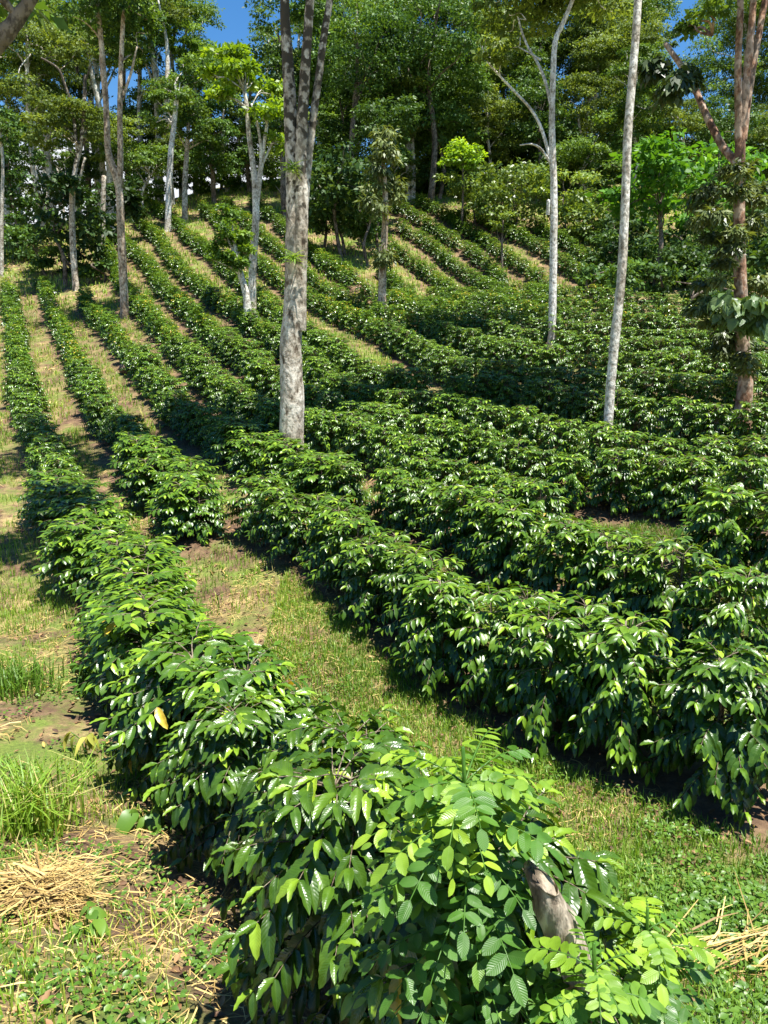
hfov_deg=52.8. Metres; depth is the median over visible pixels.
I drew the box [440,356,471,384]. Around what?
coffee bush
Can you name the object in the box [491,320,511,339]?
coffee bush
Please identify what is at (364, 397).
coffee bush
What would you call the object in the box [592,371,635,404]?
coffee bush
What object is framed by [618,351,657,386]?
coffee bush
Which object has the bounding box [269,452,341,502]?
coffee bush
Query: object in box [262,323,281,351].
coffee bush
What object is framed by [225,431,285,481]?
coffee bush
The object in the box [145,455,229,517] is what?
coffee bush
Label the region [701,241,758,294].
shrub
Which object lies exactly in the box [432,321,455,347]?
coffee bush
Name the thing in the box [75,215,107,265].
shrub
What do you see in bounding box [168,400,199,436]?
coffee bush
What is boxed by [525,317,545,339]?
coffee bush
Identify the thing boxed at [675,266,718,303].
shrub
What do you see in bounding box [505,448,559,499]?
coffee bush
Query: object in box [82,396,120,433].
coffee bush
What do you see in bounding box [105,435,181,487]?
coffee bush
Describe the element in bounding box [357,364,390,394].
coffee bush
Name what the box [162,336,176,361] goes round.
coffee bush
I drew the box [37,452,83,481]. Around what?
coffee bush
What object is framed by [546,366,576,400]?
coffee bush
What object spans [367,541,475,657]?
coffee bush
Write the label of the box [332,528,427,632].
coffee bush
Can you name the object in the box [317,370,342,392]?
coffee bush
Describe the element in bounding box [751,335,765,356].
coffee bush
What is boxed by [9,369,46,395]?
coffee bush
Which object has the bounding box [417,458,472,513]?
coffee bush
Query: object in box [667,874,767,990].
stalk heap
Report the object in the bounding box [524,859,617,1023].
stump
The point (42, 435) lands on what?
coffee bush
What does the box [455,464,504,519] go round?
coffee bush
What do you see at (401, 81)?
tree
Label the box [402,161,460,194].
shrub
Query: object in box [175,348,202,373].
coffee bush
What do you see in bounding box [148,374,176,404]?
coffee bush
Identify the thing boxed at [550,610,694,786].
coffee bush
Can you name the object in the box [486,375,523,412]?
coffee bush
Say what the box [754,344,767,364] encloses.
coffee bush
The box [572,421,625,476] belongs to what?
coffee bush
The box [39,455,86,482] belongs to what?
coffee bush
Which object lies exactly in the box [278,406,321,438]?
coffee bush
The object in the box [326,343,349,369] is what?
coffee bush
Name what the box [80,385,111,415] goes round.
coffee bush
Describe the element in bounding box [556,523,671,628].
coffee bush
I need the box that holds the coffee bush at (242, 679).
[140,640,328,836]
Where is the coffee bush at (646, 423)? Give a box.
[612,395,665,447]
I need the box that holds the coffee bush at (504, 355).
[496,338,529,370]
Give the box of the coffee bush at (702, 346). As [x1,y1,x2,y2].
[691,339,714,371]
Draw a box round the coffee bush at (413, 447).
[382,435,440,491]
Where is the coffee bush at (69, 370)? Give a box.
[63,358,82,385]
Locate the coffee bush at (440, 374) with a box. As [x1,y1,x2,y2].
[429,348,460,383]
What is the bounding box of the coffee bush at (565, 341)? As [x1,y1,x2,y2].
[549,330,580,362]
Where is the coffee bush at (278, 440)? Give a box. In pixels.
[249,437,302,484]
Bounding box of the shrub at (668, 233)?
[646,216,724,250]
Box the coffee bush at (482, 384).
[468,370,502,411]
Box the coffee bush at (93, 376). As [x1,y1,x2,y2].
[77,373,104,404]
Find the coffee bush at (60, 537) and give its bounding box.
[30,514,124,594]
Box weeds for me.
[0,649,767,1023]
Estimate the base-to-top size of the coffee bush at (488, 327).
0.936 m
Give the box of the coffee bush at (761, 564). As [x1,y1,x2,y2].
[718,489,767,576]
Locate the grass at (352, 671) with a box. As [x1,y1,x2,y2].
[0,177,767,1023]
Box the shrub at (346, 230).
[308,196,381,255]
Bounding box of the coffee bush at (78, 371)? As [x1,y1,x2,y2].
[68,366,103,394]
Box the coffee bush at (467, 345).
[458,327,487,359]
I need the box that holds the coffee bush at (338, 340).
[324,337,350,358]
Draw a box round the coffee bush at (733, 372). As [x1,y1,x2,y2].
[721,352,758,388]
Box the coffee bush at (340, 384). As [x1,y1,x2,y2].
[331,375,357,407]
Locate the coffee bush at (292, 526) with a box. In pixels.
[263,491,342,561]
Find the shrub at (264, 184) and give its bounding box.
[238,171,268,188]
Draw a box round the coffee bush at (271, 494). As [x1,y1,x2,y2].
[242,482,305,550]
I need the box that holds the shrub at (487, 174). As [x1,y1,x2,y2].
[463,156,548,231]
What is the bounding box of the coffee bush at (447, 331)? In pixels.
[441,326,461,349]
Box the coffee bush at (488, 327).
[481,319,505,339]
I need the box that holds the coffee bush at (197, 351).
[178,346,210,373]
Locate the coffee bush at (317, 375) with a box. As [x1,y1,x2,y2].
[309,362,339,398]
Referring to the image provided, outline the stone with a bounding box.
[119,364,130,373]
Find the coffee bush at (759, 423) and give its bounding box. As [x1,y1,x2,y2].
[723,400,767,456]
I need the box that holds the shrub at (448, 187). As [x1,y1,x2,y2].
[443,171,494,195]
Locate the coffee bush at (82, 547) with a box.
[53,523,148,608]
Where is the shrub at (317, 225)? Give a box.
[308,186,334,247]
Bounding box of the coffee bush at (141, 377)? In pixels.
[132,366,160,395]
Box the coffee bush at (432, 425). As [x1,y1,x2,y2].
[424,417,463,459]
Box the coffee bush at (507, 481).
[481,472,533,518]
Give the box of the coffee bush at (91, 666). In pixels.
[65,581,199,695]
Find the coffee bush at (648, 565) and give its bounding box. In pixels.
[610,532,728,659]
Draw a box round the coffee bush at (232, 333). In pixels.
[217,330,242,358]
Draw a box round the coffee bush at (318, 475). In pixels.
[285,451,368,510]
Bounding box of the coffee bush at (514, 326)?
[502,324,522,336]
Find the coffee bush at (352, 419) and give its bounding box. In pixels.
[333,410,371,458]
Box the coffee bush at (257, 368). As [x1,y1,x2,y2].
[242,359,277,396]
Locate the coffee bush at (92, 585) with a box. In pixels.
[65,533,194,601]
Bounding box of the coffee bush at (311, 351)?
[302,348,326,372]
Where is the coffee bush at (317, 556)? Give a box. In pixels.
[296,494,372,579]
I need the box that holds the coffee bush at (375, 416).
[361,401,407,434]
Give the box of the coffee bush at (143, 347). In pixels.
[128,343,162,368]
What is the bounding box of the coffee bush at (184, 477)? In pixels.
[145,468,223,534]
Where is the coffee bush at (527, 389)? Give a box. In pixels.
[517,378,552,417]
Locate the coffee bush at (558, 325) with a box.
[539,314,565,344]
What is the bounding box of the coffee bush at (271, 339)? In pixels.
[268,329,280,353]
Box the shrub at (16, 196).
[9,184,30,209]
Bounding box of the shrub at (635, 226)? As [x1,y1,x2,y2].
[593,195,664,254]
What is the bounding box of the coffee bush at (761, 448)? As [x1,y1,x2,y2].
[719,433,767,500]
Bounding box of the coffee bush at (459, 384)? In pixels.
[440,374,476,407]
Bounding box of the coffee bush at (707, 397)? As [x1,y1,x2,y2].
[682,373,728,415]
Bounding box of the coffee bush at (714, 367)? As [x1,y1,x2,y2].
[692,355,731,390]
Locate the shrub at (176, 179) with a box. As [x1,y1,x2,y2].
[173,169,194,196]
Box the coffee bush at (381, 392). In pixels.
[375,389,402,409]
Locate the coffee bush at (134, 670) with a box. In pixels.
[104,623,270,778]
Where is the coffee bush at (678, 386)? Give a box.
[652,372,698,412]
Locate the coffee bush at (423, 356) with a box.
[417,343,439,371]
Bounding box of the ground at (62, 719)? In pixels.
[0,175,767,1023]
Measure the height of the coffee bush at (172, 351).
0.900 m
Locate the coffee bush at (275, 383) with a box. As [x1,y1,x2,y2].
[267,375,279,399]
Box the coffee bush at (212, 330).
[209,326,232,351]
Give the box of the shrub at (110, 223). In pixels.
[92,206,116,242]
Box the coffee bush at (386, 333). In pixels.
[379,322,407,351]
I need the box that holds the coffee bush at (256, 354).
[238,349,274,382]
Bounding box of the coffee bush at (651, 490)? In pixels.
[630,454,689,518]
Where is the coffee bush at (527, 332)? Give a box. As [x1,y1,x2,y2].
[518,328,543,358]
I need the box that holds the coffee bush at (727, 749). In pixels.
[640,635,767,827]
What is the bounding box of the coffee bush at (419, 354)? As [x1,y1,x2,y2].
[413,339,436,367]
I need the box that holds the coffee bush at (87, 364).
[65,358,104,390]
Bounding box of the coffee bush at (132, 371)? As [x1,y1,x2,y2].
[124,352,153,381]
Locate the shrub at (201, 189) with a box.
[188,172,217,194]
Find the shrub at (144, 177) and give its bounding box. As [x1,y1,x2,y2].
[123,169,156,191]
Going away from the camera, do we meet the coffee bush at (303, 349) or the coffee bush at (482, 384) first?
the coffee bush at (482, 384)
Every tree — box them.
[0,0,69,55]
[0,0,111,225]
[0,13,25,224]
[0,37,37,229]
[0,77,46,226]
[0,104,47,243]
[0,115,17,276]
[14,0,78,226]
[16,167,116,286]
[17,0,72,210]
[18,33,116,290]
[36,0,162,212]
[51,0,187,318]
[55,18,115,211]
[57,4,99,212]
[80,4,148,216]
[86,35,136,212]
[92,175,149,223]
[98,139,183,207]
[100,175,105,245]
[104,34,151,203]
[111,0,169,204]
[116,0,194,202]
[129,47,171,199]
[137,0,197,204]
[137,51,205,231]
[156,0,199,195]
[161,96,217,223]
[162,0,226,193]
[168,16,217,170]
[173,43,225,193]
[180,52,244,203]
[190,112,244,189]
[191,78,257,191]
[196,40,284,313]
[202,202,257,334]
[215,90,278,187]
[218,39,275,191]
[238,0,326,216]
[246,25,280,184]
[254,36,317,167]
[263,37,371,158]
[278,0,379,172]
[279,0,332,455]
[281,141,381,260]
[282,12,323,148]
[289,0,419,202]
[309,49,349,165]
[312,0,393,177]
[312,74,379,184]
[340,93,426,225]
[351,0,430,172]
[352,125,411,316]
[354,20,453,140]
[361,0,494,206]
[363,75,428,181]
[367,64,461,199]
[405,82,491,198]
[409,0,504,186]
[414,83,478,189]
[418,0,488,170]
[436,136,487,225]
[439,7,537,154]
[447,1,527,168]
[458,83,532,188]
[460,0,633,348]
[461,112,547,182]
[483,8,607,142]
[484,0,566,189]
[486,210,516,268]
[504,69,585,200]
[505,93,605,174]
[540,0,629,189]
[541,109,637,203]
[546,0,675,190]
[549,69,624,189]
[565,0,659,181]
[576,91,686,180]
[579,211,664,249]
[584,126,726,286]
[590,84,672,200]
[600,41,687,198]
[602,0,641,447]
[604,0,684,181]
[615,3,679,80]
[637,0,767,428]
[641,96,719,168]
[644,96,711,206]
[661,107,752,173]
[668,131,767,234]
[672,0,767,146]
[686,91,767,202]
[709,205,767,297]
[714,0,767,169]
[724,103,767,182]
[747,102,767,184]
[754,2,767,109]
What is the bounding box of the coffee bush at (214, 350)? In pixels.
[210,327,237,357]
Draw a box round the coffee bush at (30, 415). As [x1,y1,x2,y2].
[11,412,50,444]
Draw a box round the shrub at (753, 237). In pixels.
[749,194,767,271]
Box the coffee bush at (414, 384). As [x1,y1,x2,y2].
[398,366,434,406]
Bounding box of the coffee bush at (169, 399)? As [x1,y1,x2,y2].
[158,389,196,427]
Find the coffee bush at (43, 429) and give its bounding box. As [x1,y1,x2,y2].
[23,424,64,460]
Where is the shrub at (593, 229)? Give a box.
[576,218,613,243]
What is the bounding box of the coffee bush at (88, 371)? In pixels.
[76,369,109,396]
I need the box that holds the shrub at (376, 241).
[368,191,388,252]
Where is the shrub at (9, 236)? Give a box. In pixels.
[4,224,47,260]
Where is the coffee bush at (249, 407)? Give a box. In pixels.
[234,394,271,422]
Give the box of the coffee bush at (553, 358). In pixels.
[535,343,575,380]
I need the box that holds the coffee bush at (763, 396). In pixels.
[753,376,767,414]
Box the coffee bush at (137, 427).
[115,423,150,452]
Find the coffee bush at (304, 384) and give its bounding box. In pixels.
[303,383,314,405]
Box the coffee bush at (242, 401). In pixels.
[231,393,258,422]
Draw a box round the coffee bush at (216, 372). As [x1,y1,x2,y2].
[203,369,232,401]
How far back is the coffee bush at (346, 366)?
19.33 m
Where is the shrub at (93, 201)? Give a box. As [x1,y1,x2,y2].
[75,188,116,229]
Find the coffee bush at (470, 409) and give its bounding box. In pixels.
[454,397,496,441]
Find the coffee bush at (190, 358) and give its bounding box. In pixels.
[181,355,204,385]
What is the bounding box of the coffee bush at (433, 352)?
[422,345,453,377]
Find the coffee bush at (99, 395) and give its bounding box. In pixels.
[81,394,117,425]
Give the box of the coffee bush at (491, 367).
[477,360,505,389]
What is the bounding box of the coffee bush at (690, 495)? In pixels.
[661,453,727,520]
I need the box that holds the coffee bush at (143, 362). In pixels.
[133,353,161,382]
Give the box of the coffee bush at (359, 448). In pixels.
[343,420,387,467]
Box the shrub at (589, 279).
[573,262,615,298]
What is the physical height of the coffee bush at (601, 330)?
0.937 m
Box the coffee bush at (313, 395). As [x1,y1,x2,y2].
[304,384,329,408]
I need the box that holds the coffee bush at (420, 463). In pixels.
[403,450,443,506]
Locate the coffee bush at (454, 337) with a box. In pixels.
[447,328,472,356]
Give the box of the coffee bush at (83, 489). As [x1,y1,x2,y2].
[18,479,115,545]
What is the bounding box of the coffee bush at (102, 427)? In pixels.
[94,405,129,442]
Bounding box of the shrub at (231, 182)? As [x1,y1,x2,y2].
[215,172,241,190]
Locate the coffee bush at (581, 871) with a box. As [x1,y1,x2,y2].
[325,779,649,1023]
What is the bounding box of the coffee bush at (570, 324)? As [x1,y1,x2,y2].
[560,320,582,345]
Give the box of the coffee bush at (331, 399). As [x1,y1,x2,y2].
[312,389,345,420]
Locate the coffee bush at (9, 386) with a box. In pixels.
[0,373,33,404]
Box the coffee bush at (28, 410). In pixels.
[9,406,45,438]
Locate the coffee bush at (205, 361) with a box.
[186,357,223,387]
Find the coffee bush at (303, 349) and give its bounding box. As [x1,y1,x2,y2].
[301,345,315,365]
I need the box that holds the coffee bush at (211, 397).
[202,374,235,406]
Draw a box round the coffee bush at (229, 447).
[208,422,278,468]
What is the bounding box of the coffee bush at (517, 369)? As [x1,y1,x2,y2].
[496,358,529,395]
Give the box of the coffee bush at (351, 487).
[318,459,372,515]
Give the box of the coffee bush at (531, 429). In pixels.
[513,413,565,464]
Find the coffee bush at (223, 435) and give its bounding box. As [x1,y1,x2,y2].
[202,414,262,464]
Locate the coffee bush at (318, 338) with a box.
[306,330,334,353]
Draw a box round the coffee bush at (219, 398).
[209,378,244,414]
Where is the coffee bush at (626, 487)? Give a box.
[585,447,644,515]
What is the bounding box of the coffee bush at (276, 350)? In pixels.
[271,334,279,361]
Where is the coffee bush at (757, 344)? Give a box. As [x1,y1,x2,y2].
[751,338,765,357]
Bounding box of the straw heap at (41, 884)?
[0,843,131,931]
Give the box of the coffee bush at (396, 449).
[380,433,429,480]
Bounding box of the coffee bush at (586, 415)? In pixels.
[567,389,604,432]
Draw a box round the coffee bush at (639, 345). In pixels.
[622,337,649,367]
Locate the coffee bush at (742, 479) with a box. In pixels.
[714,454,767,530]
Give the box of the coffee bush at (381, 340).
[376,321,398,347]
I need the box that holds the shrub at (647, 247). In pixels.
[607,235,668,278]
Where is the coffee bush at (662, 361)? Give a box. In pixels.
[640,349,675,385]
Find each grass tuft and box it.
[0,644,83,704]
[0,738,116,847]
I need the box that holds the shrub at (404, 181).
[371,169,420,193]
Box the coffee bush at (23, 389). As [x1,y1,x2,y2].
[7,386,39,416]
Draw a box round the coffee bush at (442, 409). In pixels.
[430,392,467,431]
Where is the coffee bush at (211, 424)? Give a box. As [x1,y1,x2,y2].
[198,416,229,453]
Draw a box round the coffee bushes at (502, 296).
[0,192,764,386]
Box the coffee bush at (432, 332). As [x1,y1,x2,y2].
[430,320,451,343]
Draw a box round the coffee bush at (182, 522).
[145,478,231,545]
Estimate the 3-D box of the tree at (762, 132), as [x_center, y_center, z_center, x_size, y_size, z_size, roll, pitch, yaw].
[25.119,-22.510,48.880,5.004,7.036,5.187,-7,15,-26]
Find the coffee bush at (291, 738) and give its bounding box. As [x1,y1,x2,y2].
[209,697,364,936]
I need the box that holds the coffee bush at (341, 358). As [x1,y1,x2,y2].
[333,348,358,372]
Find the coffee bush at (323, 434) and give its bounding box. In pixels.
[304,410,346,458]
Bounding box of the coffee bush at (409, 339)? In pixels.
[402,334,425,363]
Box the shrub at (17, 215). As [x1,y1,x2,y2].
[4,193,61,249]
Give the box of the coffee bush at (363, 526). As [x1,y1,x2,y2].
[307,511,391,604]
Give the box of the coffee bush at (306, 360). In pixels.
[302,356,324,381]
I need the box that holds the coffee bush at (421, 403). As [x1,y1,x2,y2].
[406,389,446,429]
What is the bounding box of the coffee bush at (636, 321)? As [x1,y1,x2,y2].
[624,313,650,337]
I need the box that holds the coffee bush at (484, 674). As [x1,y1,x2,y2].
[444,581,565,715]
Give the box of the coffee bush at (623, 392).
[593,387,638,435]
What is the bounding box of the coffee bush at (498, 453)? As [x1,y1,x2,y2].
[475,437,538,493]
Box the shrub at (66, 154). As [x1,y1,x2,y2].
[50,149,78,219]
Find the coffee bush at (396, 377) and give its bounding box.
[381,367,413,398]
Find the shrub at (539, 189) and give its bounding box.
[521,165,603,232]
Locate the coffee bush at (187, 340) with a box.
[173,337,203,366]
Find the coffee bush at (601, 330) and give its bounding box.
[589,321,611,350]
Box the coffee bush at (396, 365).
[375,363,405,394]
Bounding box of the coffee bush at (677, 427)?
[652,396,710,446]
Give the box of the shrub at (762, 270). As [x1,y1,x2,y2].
[747,267,767,297]
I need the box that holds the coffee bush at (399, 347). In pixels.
[393,329,417,358]
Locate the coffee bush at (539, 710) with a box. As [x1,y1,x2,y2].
[494,590,625,762]
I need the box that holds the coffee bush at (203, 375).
[194,365,221,396]
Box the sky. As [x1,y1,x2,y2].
[0,0,767,223]
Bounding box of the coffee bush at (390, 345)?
[384,326,408,356]
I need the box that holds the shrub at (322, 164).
[309,161,333,223]
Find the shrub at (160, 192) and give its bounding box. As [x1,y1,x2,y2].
[142,178,174,200]
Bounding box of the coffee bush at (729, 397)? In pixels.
[714,372,757,416]
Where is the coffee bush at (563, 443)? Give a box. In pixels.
[536,418,588,469]
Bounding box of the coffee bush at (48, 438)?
[25,433,83,475]
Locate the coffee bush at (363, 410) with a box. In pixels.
[356,401,387,428]
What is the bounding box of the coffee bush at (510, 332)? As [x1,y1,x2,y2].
[501,328,525,355]
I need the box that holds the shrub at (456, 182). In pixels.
[432,164,517,224]
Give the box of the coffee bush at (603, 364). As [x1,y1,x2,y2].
[596,352,625,386]
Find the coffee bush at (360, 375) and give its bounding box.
[354,365,381,389]
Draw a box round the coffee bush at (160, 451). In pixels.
[125,444,187,490]
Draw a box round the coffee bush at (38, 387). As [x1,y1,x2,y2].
[11,376,48,406]
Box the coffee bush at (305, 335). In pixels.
[302,323,318,341]
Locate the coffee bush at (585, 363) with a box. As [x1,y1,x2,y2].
[572,354,604,381]
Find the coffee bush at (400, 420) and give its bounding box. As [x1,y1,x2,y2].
[374,408,414,445]
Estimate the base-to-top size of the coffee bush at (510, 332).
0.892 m
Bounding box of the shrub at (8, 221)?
[4,216,24,242]
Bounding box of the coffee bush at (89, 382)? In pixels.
[72,378,104,413]
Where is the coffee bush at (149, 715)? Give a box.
[89,614,281,806]
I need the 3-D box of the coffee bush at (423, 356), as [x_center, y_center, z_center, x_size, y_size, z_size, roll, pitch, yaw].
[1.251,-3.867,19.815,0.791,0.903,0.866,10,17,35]
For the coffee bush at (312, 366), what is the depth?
18.52 m
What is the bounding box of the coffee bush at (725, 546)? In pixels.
[669,482,766,572]
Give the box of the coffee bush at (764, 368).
[754,353,767,387]
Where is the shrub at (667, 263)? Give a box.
[635,247,704,287]
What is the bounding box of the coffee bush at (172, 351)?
[165,336,188,363]
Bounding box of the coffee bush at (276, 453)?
[255,441,315,490]
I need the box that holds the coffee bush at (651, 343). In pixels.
[643,336,671,365]
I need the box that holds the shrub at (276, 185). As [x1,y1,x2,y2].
[262,176,280,192]
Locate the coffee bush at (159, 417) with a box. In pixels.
[151,390,179,422]
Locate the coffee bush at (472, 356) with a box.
[467,335,495,360]
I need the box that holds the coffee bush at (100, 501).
[36,494,143,546]
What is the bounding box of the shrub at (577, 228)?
[564,189,618,239]
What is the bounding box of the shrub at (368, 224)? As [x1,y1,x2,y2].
[351,216,381,264]
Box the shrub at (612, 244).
[581,227,642,266]
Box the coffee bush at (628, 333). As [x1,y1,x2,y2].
[620,327,637,352]
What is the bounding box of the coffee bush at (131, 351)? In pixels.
[124,346,142,372]
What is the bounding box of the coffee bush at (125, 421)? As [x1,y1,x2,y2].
[110,414,149,454]
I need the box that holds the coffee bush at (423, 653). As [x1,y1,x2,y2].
[388,569,488,697]
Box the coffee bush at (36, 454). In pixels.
[24,441,74,482]
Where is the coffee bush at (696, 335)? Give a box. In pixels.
[681,328,708,358]
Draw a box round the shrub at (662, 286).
[636,261,688,301]
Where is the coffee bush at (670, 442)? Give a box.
[638,437,690,491]
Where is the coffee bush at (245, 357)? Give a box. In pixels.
[239,350,264,379]
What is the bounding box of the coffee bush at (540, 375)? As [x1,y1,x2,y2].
[522,366,553,400]
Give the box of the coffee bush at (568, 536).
[515,514,611,611]
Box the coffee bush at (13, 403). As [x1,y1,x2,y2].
[7,392,36,424]
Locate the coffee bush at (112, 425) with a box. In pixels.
[104,412,133,449]
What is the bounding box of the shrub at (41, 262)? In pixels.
[14,231,58,274]
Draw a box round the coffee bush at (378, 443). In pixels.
[361,424,401,471]
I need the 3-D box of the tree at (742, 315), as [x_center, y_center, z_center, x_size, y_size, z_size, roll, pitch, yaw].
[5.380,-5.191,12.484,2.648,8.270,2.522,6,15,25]
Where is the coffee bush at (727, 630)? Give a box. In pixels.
[658,562,767,688]
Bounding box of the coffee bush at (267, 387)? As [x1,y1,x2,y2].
[256,365,279,399]
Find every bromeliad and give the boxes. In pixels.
[273,158,303,181]
[279,248,308,267]
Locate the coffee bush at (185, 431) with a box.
[169,401,213,445]
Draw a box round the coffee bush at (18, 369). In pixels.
[5,365,27,393]
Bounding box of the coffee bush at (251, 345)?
[231,341,264,373]
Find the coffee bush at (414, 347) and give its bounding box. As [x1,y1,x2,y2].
[407,339,434,365]
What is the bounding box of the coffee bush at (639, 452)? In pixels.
[594,429,653,485]
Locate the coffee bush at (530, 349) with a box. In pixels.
[511,340,543,376]
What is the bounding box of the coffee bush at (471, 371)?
[454,357,490,392]
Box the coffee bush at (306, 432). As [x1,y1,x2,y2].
[304,408,334,449]
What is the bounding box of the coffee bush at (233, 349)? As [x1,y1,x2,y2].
[224,338,258,369]
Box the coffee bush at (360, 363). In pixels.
[348,358,377,382]
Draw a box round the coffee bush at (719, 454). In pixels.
[683,434,737,496]
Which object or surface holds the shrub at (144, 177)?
on the ground at (62, 719)
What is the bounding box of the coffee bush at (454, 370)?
[444,358,474,386]
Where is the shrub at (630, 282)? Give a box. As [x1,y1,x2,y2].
[596,256,652,299]
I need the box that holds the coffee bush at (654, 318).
[638,312,666,340]
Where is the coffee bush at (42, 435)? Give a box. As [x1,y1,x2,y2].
[24,432,57,468]
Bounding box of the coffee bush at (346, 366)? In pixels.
[339,352,365,380]
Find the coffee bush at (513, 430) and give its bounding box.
[502,405,542,452]
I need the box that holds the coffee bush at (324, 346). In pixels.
[318,337,336,360]
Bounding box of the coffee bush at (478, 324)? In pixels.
[470,319,488,334]
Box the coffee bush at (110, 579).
[66,561,206,662]
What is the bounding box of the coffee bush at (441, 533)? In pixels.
[415,479,492,554]
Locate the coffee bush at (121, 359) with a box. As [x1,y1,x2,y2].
[119,342,142,370]
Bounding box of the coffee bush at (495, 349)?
[483,340,511,366]
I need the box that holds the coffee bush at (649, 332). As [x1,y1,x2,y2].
[633,329,659,351]
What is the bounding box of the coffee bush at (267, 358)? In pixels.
[246,357,273,387]
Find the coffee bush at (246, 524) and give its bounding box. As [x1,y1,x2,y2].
[222,474,287,538]
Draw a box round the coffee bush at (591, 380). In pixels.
[568,368,603,403]
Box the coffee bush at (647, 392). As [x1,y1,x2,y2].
[627,366,672,414]
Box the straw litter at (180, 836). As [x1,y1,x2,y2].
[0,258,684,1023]
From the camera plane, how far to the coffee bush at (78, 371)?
20.41 m
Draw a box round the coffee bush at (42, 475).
[12,466,100,519]
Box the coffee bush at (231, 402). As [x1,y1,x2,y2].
[221,383,254,416]
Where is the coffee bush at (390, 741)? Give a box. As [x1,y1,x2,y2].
[245,695,445,998]
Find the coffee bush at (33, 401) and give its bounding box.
[13,395,52,423]
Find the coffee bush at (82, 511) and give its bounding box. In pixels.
[41,499,142,570]
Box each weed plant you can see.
[61,732,99,755]
[63,901,108,941]
[69,658,97,694]
[115,804,171,834]
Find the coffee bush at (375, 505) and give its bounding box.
[359,465,421,530]
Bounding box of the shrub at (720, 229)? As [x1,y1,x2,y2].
[672,202,767,249]
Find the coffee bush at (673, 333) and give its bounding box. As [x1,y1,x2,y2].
[660,329,687,351]
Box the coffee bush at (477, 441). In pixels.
[463,427,511,474]
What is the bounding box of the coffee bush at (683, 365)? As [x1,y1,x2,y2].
[666,348,705,386]
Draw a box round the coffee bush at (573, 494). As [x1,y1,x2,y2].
[545,452,596,509]
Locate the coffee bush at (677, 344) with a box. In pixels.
[663,339,694,369]
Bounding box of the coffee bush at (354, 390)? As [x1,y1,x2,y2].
[344,383,370,408]
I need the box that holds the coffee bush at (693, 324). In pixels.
[675,319,702,344]
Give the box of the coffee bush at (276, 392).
[272,378,304,405]
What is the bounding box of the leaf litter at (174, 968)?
[0,462,766,1023]
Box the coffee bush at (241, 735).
[151,690,303,881]
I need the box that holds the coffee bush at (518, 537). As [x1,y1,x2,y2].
[466,502,554,591]
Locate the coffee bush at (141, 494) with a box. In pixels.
[114,455,187,506]
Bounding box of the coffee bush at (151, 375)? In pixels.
[141,367,175,399]
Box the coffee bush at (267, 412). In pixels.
[252,400,279,439]
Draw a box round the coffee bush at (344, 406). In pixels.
[330,400,361,437]
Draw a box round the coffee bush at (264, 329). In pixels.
[257,322,280,346]
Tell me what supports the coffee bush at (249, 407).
on the ground at (62, 719)
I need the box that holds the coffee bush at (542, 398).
[520,379,567,420]
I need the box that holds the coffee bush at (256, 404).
[249,397,279,428]
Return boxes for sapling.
[340,727,584,1023]
[516,924,667,1023]
[580,894,727,1023]
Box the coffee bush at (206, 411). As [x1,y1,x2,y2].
[185,406,228,445]
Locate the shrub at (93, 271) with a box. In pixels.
[78,256,111,282]
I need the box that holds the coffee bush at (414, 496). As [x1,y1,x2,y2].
[382,476,444,539]
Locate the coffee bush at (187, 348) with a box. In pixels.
[177,344,200,362]
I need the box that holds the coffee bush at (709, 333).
[699,328,717,354]
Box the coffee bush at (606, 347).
[593,334,626,362]
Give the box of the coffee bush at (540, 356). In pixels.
[529,349,556,375]
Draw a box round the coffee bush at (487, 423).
[471,404,510,445]
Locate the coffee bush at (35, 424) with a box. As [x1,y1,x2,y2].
[17,415,54,451]
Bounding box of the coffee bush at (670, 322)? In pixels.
[659,316,687,342]
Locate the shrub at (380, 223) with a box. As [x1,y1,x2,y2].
[344,194,390,239]
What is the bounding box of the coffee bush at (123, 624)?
[66,585,216,717]
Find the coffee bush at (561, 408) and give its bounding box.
[543,384,590,428]
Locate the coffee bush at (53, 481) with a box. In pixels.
[15,472,96,526]
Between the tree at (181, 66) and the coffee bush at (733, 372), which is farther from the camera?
the tree at (181, 66)
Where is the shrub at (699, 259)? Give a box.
[671,255,733,282]
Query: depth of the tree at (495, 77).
49.90 m
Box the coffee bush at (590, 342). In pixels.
[571,334,604,364]
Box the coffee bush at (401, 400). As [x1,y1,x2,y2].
[383,388,418,425]
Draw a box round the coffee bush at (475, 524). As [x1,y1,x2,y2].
[449,486,530,580]
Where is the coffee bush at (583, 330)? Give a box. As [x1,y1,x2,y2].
[567,323,598,345]
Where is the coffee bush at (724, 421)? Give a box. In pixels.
[687,402,736,447]
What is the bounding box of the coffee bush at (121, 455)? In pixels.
[110,434,164,481]
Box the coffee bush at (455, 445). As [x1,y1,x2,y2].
[431,421,483,474]
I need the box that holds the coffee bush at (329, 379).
[320,372,355,399]
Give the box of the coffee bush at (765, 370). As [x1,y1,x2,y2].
[752,352,767,387]
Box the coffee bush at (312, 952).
[208,731,451,1023]
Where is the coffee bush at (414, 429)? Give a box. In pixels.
[401,413,438,458]
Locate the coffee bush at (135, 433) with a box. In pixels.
[111,430,155,468]
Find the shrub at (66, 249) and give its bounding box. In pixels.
[50,243,88,273]
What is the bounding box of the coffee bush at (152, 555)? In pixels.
[66,535,203,639]
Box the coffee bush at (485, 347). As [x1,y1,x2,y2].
[473,336,504,364]
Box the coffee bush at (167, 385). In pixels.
[147,377,187,410]
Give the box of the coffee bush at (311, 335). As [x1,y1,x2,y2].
[306,329,325,346]
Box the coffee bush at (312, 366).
[302,357,330,383]
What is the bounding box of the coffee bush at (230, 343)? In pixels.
[217,335,240,364]
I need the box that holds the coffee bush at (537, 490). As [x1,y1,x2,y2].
[506,477,574,551]
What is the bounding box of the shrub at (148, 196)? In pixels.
[126,176,159,205]
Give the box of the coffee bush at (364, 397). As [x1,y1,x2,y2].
[351,384,387,412]

